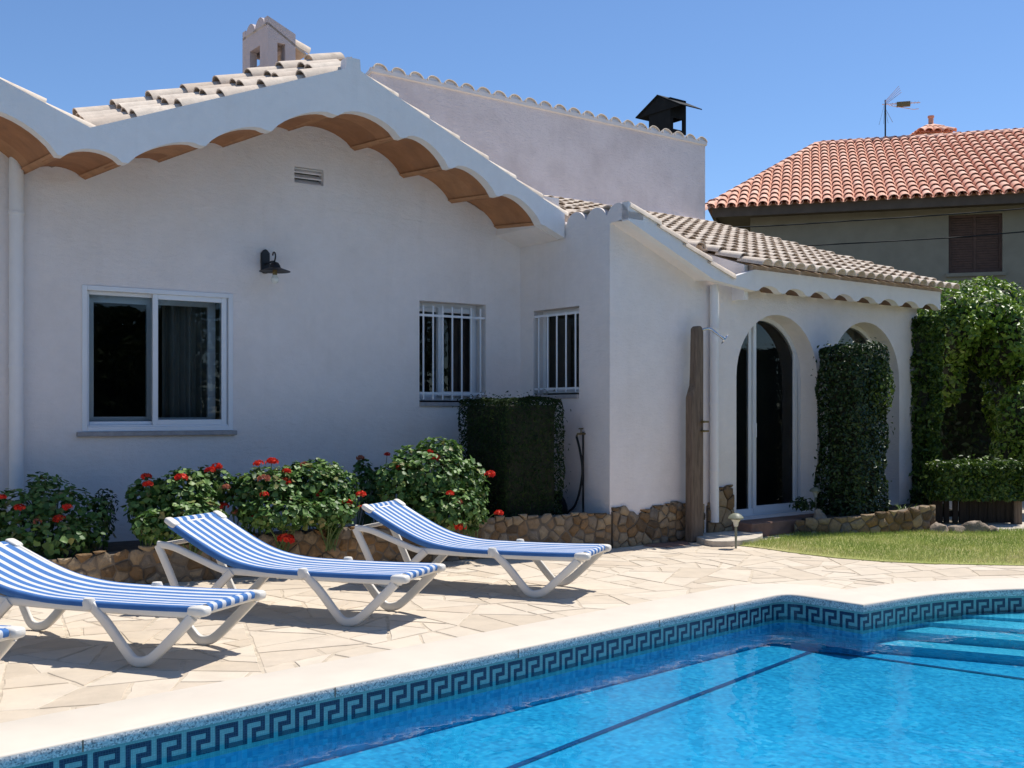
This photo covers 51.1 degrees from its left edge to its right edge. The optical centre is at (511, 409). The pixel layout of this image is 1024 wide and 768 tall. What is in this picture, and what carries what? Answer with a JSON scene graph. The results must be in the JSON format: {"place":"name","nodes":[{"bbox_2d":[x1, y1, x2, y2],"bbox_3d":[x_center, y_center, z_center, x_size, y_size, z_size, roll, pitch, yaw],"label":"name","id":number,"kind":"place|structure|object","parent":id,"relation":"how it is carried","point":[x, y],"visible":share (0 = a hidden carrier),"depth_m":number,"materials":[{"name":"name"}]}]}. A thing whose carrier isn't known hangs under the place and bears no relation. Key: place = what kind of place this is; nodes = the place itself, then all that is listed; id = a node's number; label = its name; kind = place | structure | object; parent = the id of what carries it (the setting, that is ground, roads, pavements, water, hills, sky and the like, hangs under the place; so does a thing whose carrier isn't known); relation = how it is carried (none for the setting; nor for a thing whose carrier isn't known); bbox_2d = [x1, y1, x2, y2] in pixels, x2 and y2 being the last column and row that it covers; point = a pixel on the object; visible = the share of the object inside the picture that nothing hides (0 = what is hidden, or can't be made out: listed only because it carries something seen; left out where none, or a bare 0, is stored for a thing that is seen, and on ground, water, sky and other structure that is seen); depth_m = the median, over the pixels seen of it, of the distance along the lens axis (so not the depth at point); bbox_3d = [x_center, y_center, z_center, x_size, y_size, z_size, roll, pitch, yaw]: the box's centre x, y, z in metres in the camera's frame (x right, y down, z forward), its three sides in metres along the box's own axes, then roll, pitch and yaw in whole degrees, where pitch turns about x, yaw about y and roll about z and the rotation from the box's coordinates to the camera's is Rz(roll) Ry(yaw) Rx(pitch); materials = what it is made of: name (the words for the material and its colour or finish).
{"place":"outdoors","nodes":[
{"label":"outdoors","id":0,"kind":"place"},
{"bbox_2d":[0,517,1023,722],"bbox_3d":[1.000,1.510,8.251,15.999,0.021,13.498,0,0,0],"label":"patio paving","id":1,"kind":"structure","parent":0,"point":[432,603],"depth_m":7.83,"materials":[{"name":"stone"}]},
{"bbox_2d":[0,625,25,659],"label":"sun lounger","id":2,"kind":"object","parent":1,"relation":"on","point":[10,636],"visible":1,"depth_m":5.53,"materials":[{"name":"white plastic"}]},
{"bbox_2d":[0,538,265,666],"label":"sun lounger","id":3,"kind":"object","parent":1,"relation":"on","point":[29,578],"visible":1,"depth_m":6.62,"materials":[{"name":"blue fabric"}]},
{"bbox_2d":[155,510,445,626],"bbox_3d":[-1.579,1.154,7.925,2.112,0.699,0.704,0,0,21],"label":"sun lounger","id":4,"kind":"object","parent":1,"relation":"on","point":[221,538],"visible":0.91,"depth_m":7.88,"materials":[{"name":"blue fabric"}]},
{"bbox_2d":[0,512,610,595],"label":"stone planter","id":5,"kind":"object","parent":1,"relation":"on","point":[134,562],"visible":0.48,"depth_m":10.04,"materials":[{"name":"stone"}]},
{"bbox_2d":[0,471,118,558],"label":"geranium","id":6,"kind":"object","parent":5,"relation":"on","point":[83,536],"visible":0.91,"depth_m":9.15,"materials":[{"name":"green plant"}]},
{"bbox_2d":[93,488,118,549],"bbox_3d":[-3.659,1.003,9.625,0.251,0.595,0.195,0,0,0],"label":"leafy plant","id":7,"kind":"object","parent":5,"relation":"on","point":[111,505],"visible":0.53,"depth_m":9.61,"materials":[{"name":"green plant"}]},
{"bbox_2d":[120,463,237,559],"bbox_3d":[-2.968,0.891,9.492,1.017,0.826,0.859,0,0,0],"label":"geranium","id":8,"kind":"object","parent":5,"relation":"on","point":[149,525],"visible":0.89,"depth_m":9.37,"materials":[{"name":"green plant"}]},
{"bbox_2d":[241,522,252,533],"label":"trailing plant","id":9,"kind":"object","parent":5,"relation":"on","point":[245,525],"visible":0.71,"depth_m":9.61,"materials":[{"name":"green plant"}]},
{"bbox_2d":[225,457,365,551],"bbox_3d":[-1.963,0.868,9.888,0.937,0.872,1.240,0,0,45],"label":"geranium","id":10,"kind":"object","parent":5,"relation":"on","point":[326,507],"visible":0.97,"depth_m":9.72,"materials":[{"name":"green plant"}]},
{"bbox_2d":[326,527,339,548],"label":"trailing plant","id":11,"kind":"object","parent":5,"relation":"on","point":[334,534],"visible":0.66,"depth_m":9.95,"materials":[{"name":"green plant"}]},
{"bbox_2d":[352,452,389,524],"bbox_3d":[-1.474,0.879,11.436,0.337,0.847,0.452,0,0,44],"label":"geranium","id":12,"kind":"object","parent":5,"relation":"on","point":[370,497],"visible":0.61,"depth_m":11.36,"materials":[{"name":"green plant"}]},
{"bbox_2d":[358,436,503,537],"bbox_3d":[-0.819,0.785,10.535,1.390,1.037,0.836,0,0,-14],"label":"geranium","id":13,"kind":"object","parent":5,"relation":"on","point":[442,495],"visible":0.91,"depth_m":10.46,"materials":[{"name":"green plant"}]},
{"bbox_2d":[452,389,570,517],"bbox_3d":[-0.015,0.535,11.665,1.033,1.531,1.082,0,0,-39],"label":"conifer hedge","id":14,"kind":"object","parent":5,"relation":"on","point":[510,443],"visible":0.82,"depth_m":11.36,"materials":[{"name":"green plant"}]},
{"bbox_2d":[352,499,610,597],"bbox_3d":[-0.264,1.154,9.045,2.112,0.699,0.704,0,0,21],"label":"sun lounger","id":15,"kind":"object","parent":1,"relation":"on","point":[397,517],"visible":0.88,"depth_m":8.99,"materials":[{"name":"blue fabric"}]},
{"bbox_2d":[644,540,690,547],"bbox_3d":[1.794,1.502,11.980,0.416,0.016,0.776,0,0,28],"label":"red paver","id":16,"kind":"object","parent":1,"relation":"on","point":[672,544],"visible":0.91,"depth_m":11.86,"materials":[{"name":"stone"}]},
{"bbox_2d":[685,326,727,542],"bbox_3d":[2.215,0.275,12.156,0.499,2.451,0.192,0,0,0],"label":"garden shower","id":17,"kind":"object","parent":1,"relation":"on","point":[694,468],"visible":0.98,"depth_m":12.12,"materials":[{"name":"brown wood"}]},
{"bbox_2d":[696,531,762,546],"bbox_3d":[2.505,1.469,12.270,0.889,0.062,1.133,0,0,0],"label":"stone step","id":18,"kind":"object","parent":1,"relation":"on","point":[721,539],"visible":0.61,"depth_m":12.01,"materials":[{"name":"white stone"}]},
{"bbox_2d":[728,513,743,547],"bbox_3d":[2.421,1.310,11.577,0.167,0.380,0.167,0,0,0],"label":"garden lamp","id":19,"kind":"object","parent":1,"relation":"on","point":[735,518],"visible":1,"depth_m":11.55,"materials":[{"name":"silver metal"}]},
{"bbox_2d":[794,503,935,534],"bbox_3d":[4.968,1.352,13.771,3.568,0.356,1.268,0,0,-38],"label":"stone planter","id":20,"kind":"object","parent":1,"relation":"on","point":[911,517],"visible":0.66,"depth_m":12.87,"materials":[{"name":"stone"}]},
{"bbox_2d":[789,496,815,511],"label":"leafy plant","id":21,"kind":"object","parent":20,"relation":"on","point":[801,505],"visible":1,"depth_m":13.10,"materials":[{"name":"green plant"}]},
{"bbox_2d":[809,487,820,509],"bbox_3d":[3.799,1.138,13.400,0.147,0.334,0.147,0,0,0],"label":"garden lamp","id":22,"kind":"object","parent":20,"relation":"on","point":[815,491],"visible":0.96,"depth_m":13.37,"materials":[{"name":"grey metal"}]},
{"bbox_2d":[813,509,826,519],"bbox_3d":[3.728,1.365,12.973,0.211,0.329,0.216,0,0,0],"label":"garden rock","id":23,"kind":"object","parent":20,"relation":"in","point":[818,513],"visible":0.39,"depth_m":12.93,"materials":[{"name":"grey stone"}]},
{"bbox_2d":[810,337,895,516],"bbox_3d":[4.279,0.232,13.451,0.928,2.279,0.900,0,0,-40],"label":"clipped hedge","id":24,"kind":"object","parent":20,"relation":"on","point":[858,399],"visible":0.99,"depth_m":13.25,"materials":[{"name":"green plant"}]},
{"bbox_2d":[907,316,951,504],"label":"creeper column","id":25,"kind":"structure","parent":20,"relation":"on","point":[928,414],"depth_m":14.94,"materials":[{"name":"green plant"}]},
{"bbox_2d":[0,0,1023,220],"label":"sky","id":26,"kind":"structure","parent":0,"point":[770,80],"materials":[{"name":"blue"}]},
{"bbox_2d":[739,527,1023,565],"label":"lawn","id":27,"kind":"structure","parent":0,"point":[828,555],"depth_m":11.27,"materials":[{"name":"green plant"}]},
{"bbox_2d":[929,522,948,532],"bbox_3d":[5.189,1.448,13.028,0.247,0.164,0.220,0,0,0],"label":"garden rock","id":28,"kind":"object","parent":27,"relation":"on","point":[937,526],"visible":0.57,"depth_m":12.97,"materials":[{"name":"grey stone"}]},
{"bbox_2d":[948,525,965,532],"bbox_3d":[5.407,1.469,13.021,0.215,0.122,0.233,0,0,-21],"label":"garden rock","id":29,"kind":"object","parent":27,"relation":"on","point":[953,528],"visible":0.52,"depth_m":12.96,"materials":[{"name":"grey stone"}]},
{"bbox_2d":[961,521,989,532],"bbox_3d":[5.632,1.438,13.030,0.360,0.184,0.219,0,0,0],"label":"garden rock","id":30,"kind":"object","parent":27,"relation":"on","point":[974,526],"visible":0.49,"depth_m":12.95,"materials":[{"name":"grey stone"}]},
{"bbox_2d":[988,525,998,532],"bbox_3d":[5.827,1.469,13.020,0.178,0.122,0.200,0,0,0],"label":"garden rock","id":31,"kind":"object","parent":27,"relation":"on","point":[993,528],"visible":0.48,"depth_m":12.95,"materials":[{"name":"grey stone"}]},
{"bbox_2d":[949,501,1023,529],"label":"path","id":32,"kind":"structure","parent":0,"point":[1003,525],"depth_m":13.94,"materials":[{"name":"stone"}]},
{"bbox_2d":[932,485,1021,523],"bbox_3d":[6.074,1.245,14.010,1.155,0.530,0.120,0,0,0],"label":"wooden fence","id":33,"kind":"object","parent":32,"relation":"on","point":[1001,511],"visible":0.61,"depth_m":13.99,"materials":[{"name":"brown wood"}]},
{"bbox_2d":[918,454,1023,502],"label":"hedge","id":34,"kind":"object","parent":33,"relation":"on","point":[968,479],"visible":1,"depth_m":13.84,"materials":[{"name":"green plant"}]},
{"bbox_2d":[989,380,1023,462],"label":"garden shrub","id":35,"kind":"object","parent":32,"relation":"on","point":[1010,444],"visible":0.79,"depth_m":15.14,"materials":[{"name":"green plant"}]},
{"label":"ground","id":36,"kind":"structure","parent":0,"visible":0},
{"bbox_2d":[0,16,959,547],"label":"villa","id":37,"kind":"object","parent":36,"relation":"on","point":[436,244],"visible":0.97,"depth_m":11.74,"materials":[{"name":"white paint"}]},
{"bbox_2d":[76,285,236,436],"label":"sliding window","id":38,"kind":"structure","parent":37,"relation":"in","point":[197,327],"depth_m":10.85,"materials":[{"name":"white metal"}]},
{"bbox_2d":[259,249,289,283],"bbox_3d":[-2.425,-1.466,10.910,0.343,0.378,0.376,0,0,0],"label":"wall lantern","id":39,"kind":"object","parent":37,"relation":"attached to","point":[273,267],"depth_m":10.94,"materials":[{"name":"black metal"}]},
{"bbox_2d":[419,302,484,405],"bbox_3d":[-0.743,-0.636,12.414,0.906,1.192,0.279,0,0,-34],"label":"barred window","id":40,"kind":"structure","parent":37,"relation":"in","point":[439,394],"depth_m":12.41,"materials":[{"name":"white metal"}]},
{"bbox_2d":[531,308,578,398],"bbox_3d":[0.573,-0.645,12.373,0.240,1.038,0.820,0,0,-38],"label":"barred window","id":41,"kind":"structure","parent":37,"relation":"in","point":[546,315],"depth_m":12.45,"materials":[{"name":"white metal"}]},
{"bbox_2d":[576,428,585,511],"bbox_3d":[0.763,0.732,11.871,0.131,1.056,0.071,0,0,-59],"label":"wall tap","id":42,"kind":"object","parent":37,"relation":"attached to","point":[581,433],"depth_m":11.89,"materials":[{"name":"grey metal"}]},
{"bbox_2d":[554,436,583,513],"bbox_3d":[0.526,0.791,11.957,0.618,0.994,0.165,0,0,41],"label":"garden hose","id":43,"kind":"object","parent":42,"relation":"hanging from","point":[565,510],"visible":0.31,"depth_m":11.85,"materials":[{"name":"black rubber"}]},
{"bbox_2d":[736,317,800,515],"bbox_3d":[3.147,0.075,13.544,1.569,2.510,0.090,0,0,-38],"label":"arched door","id":44,"kind":"structure","parent":37,"relation":"in","point":[751,509],"depth_m":13.45,"materials":[{"name":"white metal"}]},
{"bbox_2d":[838,325,882,501],"bbox_3d":[4.537,0.075,14.761,1.570,2.510,0.292,0,0,-38],"label":"arched door","id":45,"kind":"structure","parent":37,"relation":"in","point":[854,332],"depth_m":15.06,"materials":[{"name":"white metal"}]},
{"bbox_2d":[0,578,1023,767],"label":"swimming pool","id":46,"kind":"structure","parent":36,"relation":"in","point":[925,674],"depth_m":6.51,"materials":[{"name":"liquid"}]},
{"bbox_2d":[705,115,1023,304],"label":"neighbour house","id":47,"kind":"structure","parent":36,"relation":"on","point":[930,168],"depth_m":24.75,"materials":[{"name":"tile"}]},
{"bbox_2d":[734,208,1023,227],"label":"power cable","id":48,"kind":"object","parent":47,"relation":"attached to","point":[879,218],"visible":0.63,"depth_m":21.48,"materials":[{"name":"black rubber"}]},
{"bbox_2d":[879,86,919,135],"bbox_3d":[10.825,-8.193,29.931,1.107,1.598,0.433,0,0,16],"label":"tv antenna","id":49,"kind":"object","parent":47,"relation":"on","point":[902,104],"visible":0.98,"depth_m":29.91,"materials":[{"name":"black metal"}]},
{"bbox_2d":[807,231,1023,245],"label":"power cable","id":50,"kind":"object","parent":47,"relation":"attached to","point":[916,239],"visible":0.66,"depth_m":21.22,"materials":[{"name":"black rubber"}]},
{"bbox_2d":[946,214,1005,276],"bbox_3d":[10.437,-3.698,24.125,1.246,1.399,0.220,0,0,16],"label":"window","id":51,"kind":"structure","parent":47,"relation":"in","point":[978,255],"depth_m":24.17,"materials":[{"name":"brown wood"}]},
{"bbox_2d":[939,366,996,460],"bbox_3d":[8.572,-0.047,19.673,3.719,3.226,1.392,0,0,0],"label":"garden hedge","id":52,"kind":"object","parent":36,"relation":"on","point":[964,431],"visible":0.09,"depth_m":19.43,"materials":[{"name":"green plant"}]},
{"bbox_2d":[917,275,1023,442],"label":"creeper arch","id":53,"kind":"structure","parent":36,"relation":"on","point":[982,316],"depth_m":15.79,"materials":[{"name":"green plant"}]}
]}

